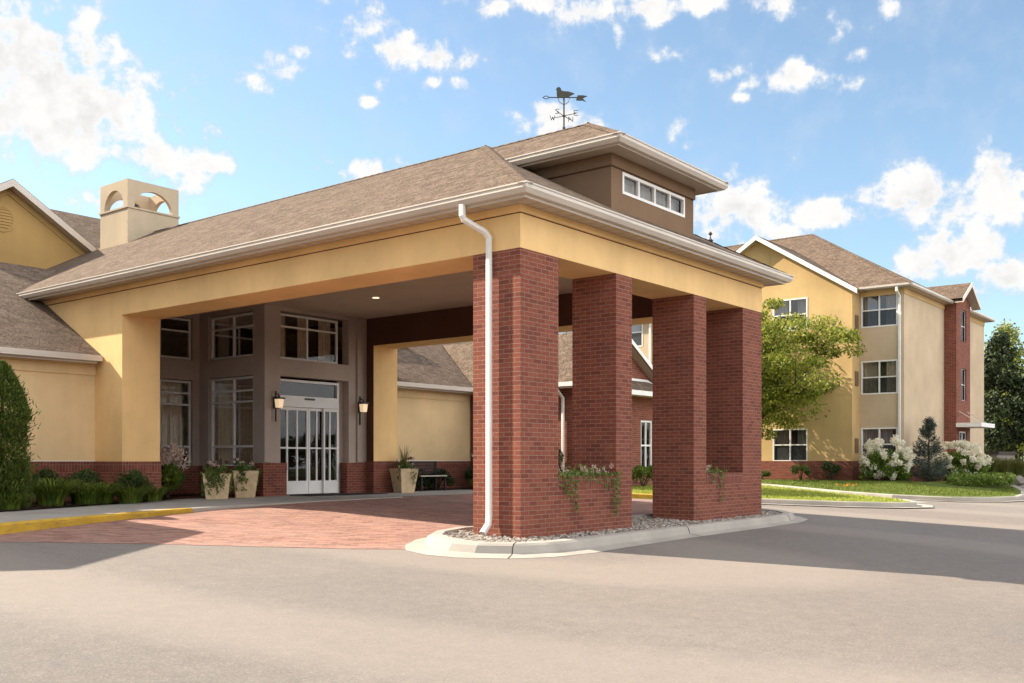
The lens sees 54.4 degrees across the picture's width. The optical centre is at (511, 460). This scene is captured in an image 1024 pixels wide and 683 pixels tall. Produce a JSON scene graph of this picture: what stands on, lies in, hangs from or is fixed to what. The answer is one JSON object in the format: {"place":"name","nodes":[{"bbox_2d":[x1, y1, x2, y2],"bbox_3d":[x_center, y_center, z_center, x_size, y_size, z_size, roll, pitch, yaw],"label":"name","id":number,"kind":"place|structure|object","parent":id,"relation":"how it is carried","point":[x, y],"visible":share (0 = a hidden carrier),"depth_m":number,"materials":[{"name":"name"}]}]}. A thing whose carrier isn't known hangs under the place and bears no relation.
{"place":"outdoors","nodes":[
{"label":"outdoors","id":0,"kind":"place"},
{"bbox_2d":[0,179,99,268],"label":"hotel building","id":1,"kind":"structure","parent":0,"point":[35,232],"depth_m":27.18,"materials":[{"name":"paint"}]},
{"bbox_2d":[0,494,204,510],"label":"mulch bed","id":2,"kind":"object","parent":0,"point":[65,504],"visible":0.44,"depth_m":19.37,"materials":[{"name":"brown soil"}]},
{"bbox_2d":[0,359,40,511],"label":"cedar tree","id":3,"kind":"object","parent":2,"relation":"on","point":[18,419],"visible":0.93,"depth_m":17.97,"materials":[{"name":"green plant"}]},
{"bbox_2d":[0,493,50,509],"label":"daylily clump","id":4,"kind":"object","parent":2,"relation":"on","point":[11,503],"visible":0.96,"depth_m":17.56,"materials":[{"name":"green plant"}]},
{"bbox_2d":[29,467,65,492],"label":"boxwood","id":5,"kind":"object","parent":2,"relation":"on","point":[42,475],"visible":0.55,"depth_m":20.10,"materials":[{"name":"green plant"}]},
{"bbox_2d":[15,477,107,505],"bbox_3d":[-8.799,0.601,19.088,2.429,0.545,2.567,0,0,39],"label":"daylily clump","id":6,"kind":"object","parent":2,"relation":"on","point":[43,491],"visible":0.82,"depth_m":18.84,"materials":[{"name":"green plant"}]},
{"bbox_2d":[66,468,105,487],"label":"boxwood","id":7,"kind":"object","parent":2,"relation":"on","point":[86,473],"visible":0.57,"depth_m":20.89,"materials":[{"name":"green plant"}]},
{"bbox_2d":[53,481,134,504],"bbox_3d":[-8.377,0.648,19.807,2.177,0.449,2.191,0,0,39],"label":"daylily clump","id":8,"kind":"object","parent":2,"relation":"on","point":[78,496],"visible":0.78,"depth_m":19.57,"materials":[{"name":"green plant"}]},
{"bbox_2d":[78,482,140,503],"bbox_3d":[-8.306,0.655,20.198,2.021,0.436,2.104,0,0,11],"label":"daylily clump","id":9,"kind":"object","parent":2,"relation":"on","point":[106,497],"visible":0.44,"depth_m":20.05,"materials":[{"name":"green plant"}]},
{"bbox_2d":[110,468,154,493],"bbox_3d":[-7.919,0.523,20.772,0.751,0.717,0.812,0,0,36],"label":"boxwood","id":10,"kind":"object","parent":2,"relation":"on","point":[133,478],"visible":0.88,"depth_m":20.64,"materials":[{"name":"green plant"}]},
{"bbox_2d":[108,485,165,502],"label":"daylily clump","id":11,"kind":"object","parent":2,"relation":"on","point":[134,495],"visible":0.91,"depth_m":20.27,"materials":[{"name":"green plant"}]},
{"bbox_2d":[130,485,181,500],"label":"daylily clump","id":12,"kind":"object","parent":2,"relation":"on","point":[157,495],"visible":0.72,"depth_m":21.35,"materials":[{"name":"green plant"}]},
{"bbox_2d":[160,442,190,496],"bbox_3d":[-8.174,0.224,23.534,1.064,1.316,0.963,0,0,39],"label":"hydrangea","id":13,"kind":"object","parent":2,"relation":"on","point":[173,475],"visible":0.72,"depth_m":23.36,"materials":[{"name":"green plant"}]},
{"bbox_2d":[0,489,472,522],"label":"pavement","id":14,"kind":"structure","parent":0,"point":[12,516],"depth_m":19.93,"materials":[{"name":"concrete"}]},
{"bbox_2d":[200,458,233,498],"bbox_3d":[-6.768,0.408,22.847,0.760,0.950,0.716,0,0,-13],"label":"planter","id":15,"kind":"object","parent":14,"relation":"on","point":[216,483],"visible":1,"depth_m":22.65,"materials":[{"name":"stone"}]},
{"bbox_2d":[229,458,260,497],"bbox_3d":[-6.384,0.409,23.764,0.765,0.948,0.685,0,0,-21],"label":"planter","id":16,"kind":"object","parent":14,"relation":"on","point":[245,480],"visible":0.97,"depth_m":23.58,"materials":[{"name":"stone"}]},
{"bbox_2d":[290,493,387,495],"bbox_3d":[-4.413,0.881,25.585,0.820,0.024,2.600,0,0,39],"label":"door mat","id":17,"kind":"object","parent":14,"relation":"on","point":[339,494],"depth_m":25.36,"materials":[{"name":"rubber"}]},
{"bbox_2d":[389,445,418,492],"bbox_3d":[-2.931,0.212,27.204,0.779,1.342,0.785,0,0,-39],"label":"planter","id":18,"kind":"object","parent":14,"relation":"on","point":[404,478],"visible":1,"depth_m":27.04,"materials":[{"name":"stone"}]},
{"bbox_2d":[410,461,446,490],"bbox_3d":[-2.415,0.453,28.878,0.445,0.860,1.100,0,0,39],"label":"bench","id":19,"kind":"object","parent":14,"relation":"on","point":[434,475],"visible":0.78,"depth_m":29.04,"materials":[{"name":"black metal"}]},
{"bbox_2d":[0,494,652,548],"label":"brick paving","id":20,"kind":"structure","parent":0,"point":[392,523],"depth_m":16.20,"materials":[{"name":"red brick"}]},
{"bbox_2d":[0,484,1023,682],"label":"asphalt forecourt","id":21,"kind":"structure","parent":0,"point":[836,594],"depth_m":9.14,"materials":[{"name":"grey asphalt"}]},
{"bbox_2d":[0,508,192,534],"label":"yellow kerb","id":22,"kind":"structure","parent":21,"relation":"on","point":[20,526],"depth_m":15.36,"materials":[{"name":"paint"}]},
{"bbox_2d":[192,497,400,511],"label":"entrance kerb","id":23,"kind":"structure","parent":21,"relation":"on","point":[200,509],"depth_m":20.02,"materials":[{"name":"concrete"}]},
{"bbox_2d":[16,122,793,537],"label":"portico","id":24,"kind":"structure","parent":21,"relation":"on","point":[512,260],"depth_m":18.23,"materials":[{"name":"red brick"}]},
{"bbox_2d":[542,87,586,129],"bbox_3d":[1.007,-6.672,18.956,0.841,0.860,0.397,0,0,-13],"label":"weathervane","id":25,"kind":"object","parent":24,"relation":"on","point":[563,94],"visible":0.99,"depth_m":18.94,"materials":[{"name":"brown metal"}]},
{"bbox_2d":[558,458,622,515],"bbox_3d":[1.068,0.431,15.934,0.636,0.973,1.758,0,0,39],"label":"trailing plant","id":26,"kind":"object","parent":24,"relation":"on","point":[588,472],"visible":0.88,"depth_m":15.88,"materials":[{"name":"green plant"}]},
{"bbox_2d":[622,172,684,217],"bbox_3d":[2.461,-4.702,17.768,0.221,0.430,2.160,0,0,39],"label":"dormer window","id":27,"kind":"structure","parent":24,"relation":"in","point":[634,187],"depth_m":17.72,"materials":[{"name":"white glass"}]},
{"bbox_2d":[706,464,726,501],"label":"trailing plant","id":28,"kind":"object","parent":24,"relation":"on","point":[714,471],"visible":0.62,"depth_m":19.25,"materials":[{"name":"green plant"}]},
{"bbox_2d":[405,508,807,558],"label":"portico kerb","id":29,"kind":"structure","parent":21,"relation":"on","point":[438,543],"depth_m":14.29,"materials":[{"name":"concrete"}]},
{"bbox_2d":[632,493,652,498],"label":"yellow kerb","id":30,"kind":"structure","parent":21,"relation":"on","point":[641,496],"depth_m":26.89,"materials":[{"name":"paint"}]},
{"bbox_2d":[762,485,932,507],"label":"lawn kerb","id":31,"kind":"structure","parent":21,"relation":"on","point":[912,504],"depth_m":26.30,"materials":[{"name":"concrete"}]},
{"bbox_2d":[763,484,1023,501],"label":"road kerb","id":32,"kind":"structure","parent":21,"relation":"on","point":[954,499],"depth_m":31.16,"materials":[{"name":"concrete"}]},
{"bbox_2d":[905,487,1023,501],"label":"gutter pan","id":33,"kind":"object","parent":21,"relation":"on","point":[978,501],"visible":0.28,"depth_m":30.69,"materials":[{"name":"concrete"}]},
{"bbox_2d":[1019,377,1023,443],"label":"columnar tree","id":34,"kind":"object","parent":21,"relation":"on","point":[1022,411],"visible":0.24,"depth_m":55.65,"materials":[{"name":"green plant"}]},
{"bbox_2d":[0,0,1023,393],"label":"sky","id":35,"kind":"structure","parent":0,"point":[890,133],"materials":[{"name":"blue"}]},
{"bbox_2d":[6,462,1021,511],"bbox_3d":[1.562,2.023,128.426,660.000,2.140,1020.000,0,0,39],"label":"ground","id":36,"kind":"structure","parent":0,"point":[100,504],"depth_m":20.36,"materials":[{"name":"brown soil"}]},
{"bbox_2d":[0,262,102,501],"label":"side wing","id":37,"kind":"structure","parent":36,"relation":"on","point":[50,356],"depth_m":21.30,"materials":[{"name":"beige paint"}]},
{"bbox_2d":[160,304,469,498],"bbox_3d":[-7.048,-1.457,28.328,6.640,4.800,11.200,0,0,39],"label":"entrance lobby","id":38,"kind":"object","parent":36,"relation":"on","point":[211,366],"visible":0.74,"depth_m":25.89,"materials":[{"name":"brown paint"}]},
{"bbox_2d":[160,379,190,465],"bbox_3d":[-9.027,-0.947,25.328,0.291,2.280,1.760,0,0,39],"label":"window","id":39,"kind":"structure","parent":38,"relation":"in","point":[171,392],"depth_m":25.76,"materials":[{"name":"clear glass"}]},
{"bbox_2d":[160,317,190,359],"bbox_3d":[-8.937,-3.142,25.256,0.060,1.050,1.760,0,0,39],"label":"window","id":40,"kind":"structure","parent":38,"relation":"in","point":[173,318],"depth_m":25.73,"materials":[{"name":"grey metal"}]},
{"bbox_2d":[211,376,252,465],"bbox_3d":[-7.025,-0.967,25.399,1.830,2.320,0.291,0,0,39],"label":"window","id":41,"kind":"structure","parent":38,"relation":"in","point":[227,390],"depth_m":25.83,"materials":[{"name":"clear glass"}]},
{"bbox_2d":[211,312,252,359],"bbox_3d":[-7.025,-3.142,25.399,1.830,1.150,0.291,0,0,39],"label":"window","id":42,"kind":"structure","parent":38,"relation":"in","point":[223,329],"depth_m":25.81,"materials":[{"name":"grey metal"}]},
{"bbox_2d":[273,391,284,421],"bbox_3d":[-5.743,-1.337,24.497,0.260,0.760,0.210,0,0,39],"label":"wall lantern","id":43,"kind":"object","parent":38,"relation":"attached to","point":[278,401],"depth_m":24.46,"materials":[{"name":"beige glass"}]},
{"bbox_2d":[280,407,307,493],"bbox_3d":[-5.563,-0.244,25.294,0.045,2.205,0.950,0,0,39],"label":"sliding door","id":44,"kind":"structure","parent":38,"relation":"in","point":[293,487],"depth_m":25.36,"materials":[{"name":"white metal"}]},
{"bbox_2d":[280,313,337,363],"bbox_3d":[-5.380,-3.127,25.762,0.291,1.200,2.030,0,0,39],"label":"window","id":45,"kind":"structure","parent":38,"relation":"in","point":[323,330],"depth_m":25.86,"materials":[{"name":"clear glass"}]},
{"bbox_2d":[308,408,322,493],"bbox_3d":[-5.097,-0.244,25.878,0.045,2.205,0.515,0,0,39],"label":"sliding door","id":46,"kind":"structure","parent":38,"relation":"in","point":[316,486],"depth_m":25.88,"materials":[{"name":"white metal"}]},
{"bbox_2d":[323,409,337,492],"bbox_3d":[-4.775,-0.244,26.194,0.045,2.205,0.500,0,0,39],"label":"sliding door","id":47,"kind":"structure","parent":38,"relation":"in","point":[329,486],"depth_m":26.16,"materials":[{"name":"white metal"}]},
{"bbox_2d":[358,396,368,424],"bbox_3d":[-3.996,-1.337,26.685,0.260,0.760,0.210,0,0,39],"label":"wall lantern","id":48,"kind":"object","parent":38,"relation":"attached to","point":[362,406],"depth_m":26.66,"materials":[{"name":"beige glass"}]},
{"bbox_2d":[308,328,472,490],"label":"side wing","id":49,"kind":"structure","parent":36,"relation":"on","point":[434,404],"depth_m":30.60,"materials":[{"name":"beige paint"}]},
{"bbox_2d":[415,487,471,489],"bbox_3d":[-2.365,0.858,29.689,0.740,0.001,4.430,0,0,39],"label":"shade bed","id":50,"kind":"object","parent":36,"relation":"on","point":[446,488],"visible":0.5,"depth_m":30.39,"materials":[{"name":"brown soil"}]},
{"bbox_2d":[416,470,434,489],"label":"shrub","id":51,"kind":"object","parent":50,"relation":"on","point":[427,481],"visible":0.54,"depth_m":29.01,"materials":[{"name":"green plant"}]},
{"bbox_2d":[428,467,454,489],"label":"shrub","id":52,"kind":"object","parent":50,"relation":"on","point":[448,477],"visible":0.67,"depth_m":29.80,"materials":[{"name":"green plant"}]},
{"bbox_2d":[464,455,472,483],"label":"shrub","id":53,"kind":"object","parent":50,"relation":"on","point":[468,475],"visible":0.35,"depth_m":30.59,"materials":[{"name":"green plant"}]},
{"bbox_2d":[442,333,652,485],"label":"brick wing","id":54,"kind":"structure","parent":36,"relation":"on","point":[461,355],"depth_m":31.27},
{"bbox_2d":[641,420,651,465],"bbox_3d":[4.267,-0.467,31.874,0.060,1.620,0.700,0,0,39],"label":"window","id":55,"kind":"structure","parent":54,"relation":"in","point":[645,421],"depth_m":32.09,"materials":[{"name":"white plastic"}]},
{"bbox_2d":[558,443,563,463],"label":"evergreen shrub","id":56,"kind":"object","parent":36,"relation":"on","point":[559,454],"visible":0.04,"depth_m":28.88,"materials":[{"name":"green plant"}]},
{"bbox_2d":[462,234,994,481],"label":"guest building","id":57,"kind":"structure","parent":36,"relation":"on","point":[913,367],"depth_m":41.70,"materials":[{"name":"paint"}]},
{"bbox_2d":[632,324,642,346],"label":"window","id":58,"kind":"structure","parent":57,"relation":"in","point":[637,335],"depth_m":47.95,"materials":[{"name":"white glass"}]},
{"bbox_2d":[773,428,807,460],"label":"window","id":59,"kind":"structure","parent":57,"relation":"in","point":[782,451],"depth_m":42.19,"materials":[{"name":"white glass"}]},
{"bbox_2d":[773,297,807,330],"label":"window","id":60,"kind":"structure","parent":57,"relation":"in","point":[802,302],"depth_m":42.15,"materials":[{"name":"white glass"}]},
{"bbox_2d":[861,427,897,455],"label":"window","id":61,"kind":"structure","parent":57,"relation":"in","point":[866,433],"depth_m":40.83,"materials":[{"name":"clear glass"}]},
{"bbox_2d":[861,359,897,394],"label":"window","id":62,"kind":"structure","parent":57,"relation":"in","point":[871,383],"depth_m":40.75,"materials":[{"name":"clear glass"}]},
{"bbox_2d":[861,294,897,327],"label":"window","id":63,"kind":"structure","parent":57,"relation":"in","point":[871,316],"depth_m":40.75,"materials":[{"name":"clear glass"}]},
{"bbox_2d":[959,431,965,451],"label":"entrance door","id":64,"kind":"structure","parent":57,"relation":"in","point":[961,432],"depth_m":45.24,"materials":[{"name":"white metal"}]},
{"bbox_2d":[961,310,964,341],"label":"window","id":65,"kind":"structure","parent":57,"relation":"in","point":[961,310],"depth_m":45.51,"materials":[{"name":"white plastic"}]},
{"bbox_2d":[961,369,964,400],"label":"window","id":66,"kind":"structure","parent":57,"relation":"in","point":[962,369],"depth_m":45.51,"materials":[{"name":"white plastic"}]},
{"bbox_2d":[984,318,1023,459],"bbox_3d":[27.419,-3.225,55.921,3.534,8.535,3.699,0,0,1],"label":"columnar tree","id":67,"kind":"object","parent":36,"relation":"on","point":[995,438],"visible":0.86,"depth_m":55.34,"materials":[{"name":"green plant"}]},
{"bbox_2d":[445,510,780,541],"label":"gravel","id":68,"kind":"structure","parent":0,"point":[642,524],"depth_m":16.06,"materials":[{"name":"grey gravel"}]},
{"bbox_2d":[632,484,909,501],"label":"lawn","id":69,"kind":"structure","parent":0,"point":[816,499],"depth_m":27.08,"materials":[{"name":"plant"}]},
{"bbox_2d":[632,464,652,486],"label":"shrub","id":70,"kind":"object","parent":69,"relation":"on","point":[639,470],"visible":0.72,"depth_m":30.31,"materials":[{"name":"green plant"}]},
{"bbox_2d":[762,480,1020,496],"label":"lawn","id":71,"kind":"structure","parent":0,"point":[982,487],"depth_m":34.59,"materials":[{"name":"green plant"}]},
{"bbox_2d":[762,470,770,478],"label":"shrub","id":72,"kind":"object","parent":71,"relation":"on","point":[766,473],"visible":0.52,"depth_m":42.19,"materials":[{"name":"green plant"}]},
{"bbox_2d":[790,464,811,479],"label":"shrub","id":73,"kind":"object","parent":71,"relation":"on","point":[796,469],"visible":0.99,"depth_m":41.11,"materials":[{"name":"green plant"}]},
{"bbox_2d":[762,297,866,440],"bbox_3d":[9.949,-2.722,40.185,8.364,7.464,7.828,0,0,24],"label":"lawn tree","id":74,"kind":"object","parent":71,"relation":"on","point":[780,369],"visible":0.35,"depth_m":38.65,"materials":[{"name":"green plant"}]},
{"bbox_2d":[821,461,841,480],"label":"shrub","id":75,"kind":"object","parent":71,"relation":"on","point":[829,467],"visible":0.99,"depth_m":40.35,"materials":[{"name":"green plant"}]},
{"bbox_2d":[858,434,915,481],"bbox_3d":[14.799,-0.067,39.334,2.218,1.943,2.258,0,0,39],"label":"hydrangea","id":76,"kind":"object","parent":71,"relation":"on","point":[881,463],"visible":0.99,"depth_m":38.90,"materials":[{"name":"white plant"}]},
{"bbox_2d":[909,416,949,481],"bbox_3d":[16.706,-0.431,39.951,1.739,2.749,1.949,0,0,39],"label":"dwarf spruce","id":77,"kind":"object","parent":71,"relation":"on","point":[927,429],"visible":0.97,"depth_m":39.82,"materials":[{"name":"green plant"}]},
{"bbox_2d":[925,440,993,480],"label":"hydrangea","id":78,"kind":"object","parent":71,"relation":"on","point":[966,460],"visible":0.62,"depth_m":41.16,"materials":[{"name":"white plant"}]},
{"bbox_2d":[946,471,1016,485],"bbox_3d":[18.765,0.690,39.479,2.361,0.532,8.461,0,0,30],"label":"ground cover","id":79,"kind":"object","parent":71,"relation":"on","point":[981,478],"visible":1,"depth_m":36.71,"materials":[{"name":"green plant"}]},
{"bbox_2d":[986,451,1016,459],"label":"stone wall","id":80,"kind":"structure","parent":71,"relation":"on","point":[1001,454],"depth_m":51.15,"materials":[{"name":"grey stone"}]},
{"bbox_2d":[1015,475,1023,485],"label":"boulder","id":81,"kind":"object","parent":71,"relation":"on","point":[1019,480],"visible":0.71,"depth_m":42.48,"materials":[{"name":"grey stone"}]},
{"bbox_2d":[981,457,1023,477],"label":"ornamental grass","id":82,"kind":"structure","parent":0,"point":[1011,465],"depth_m":42.46,"materials":[{"name":"green plant"}]}
]}

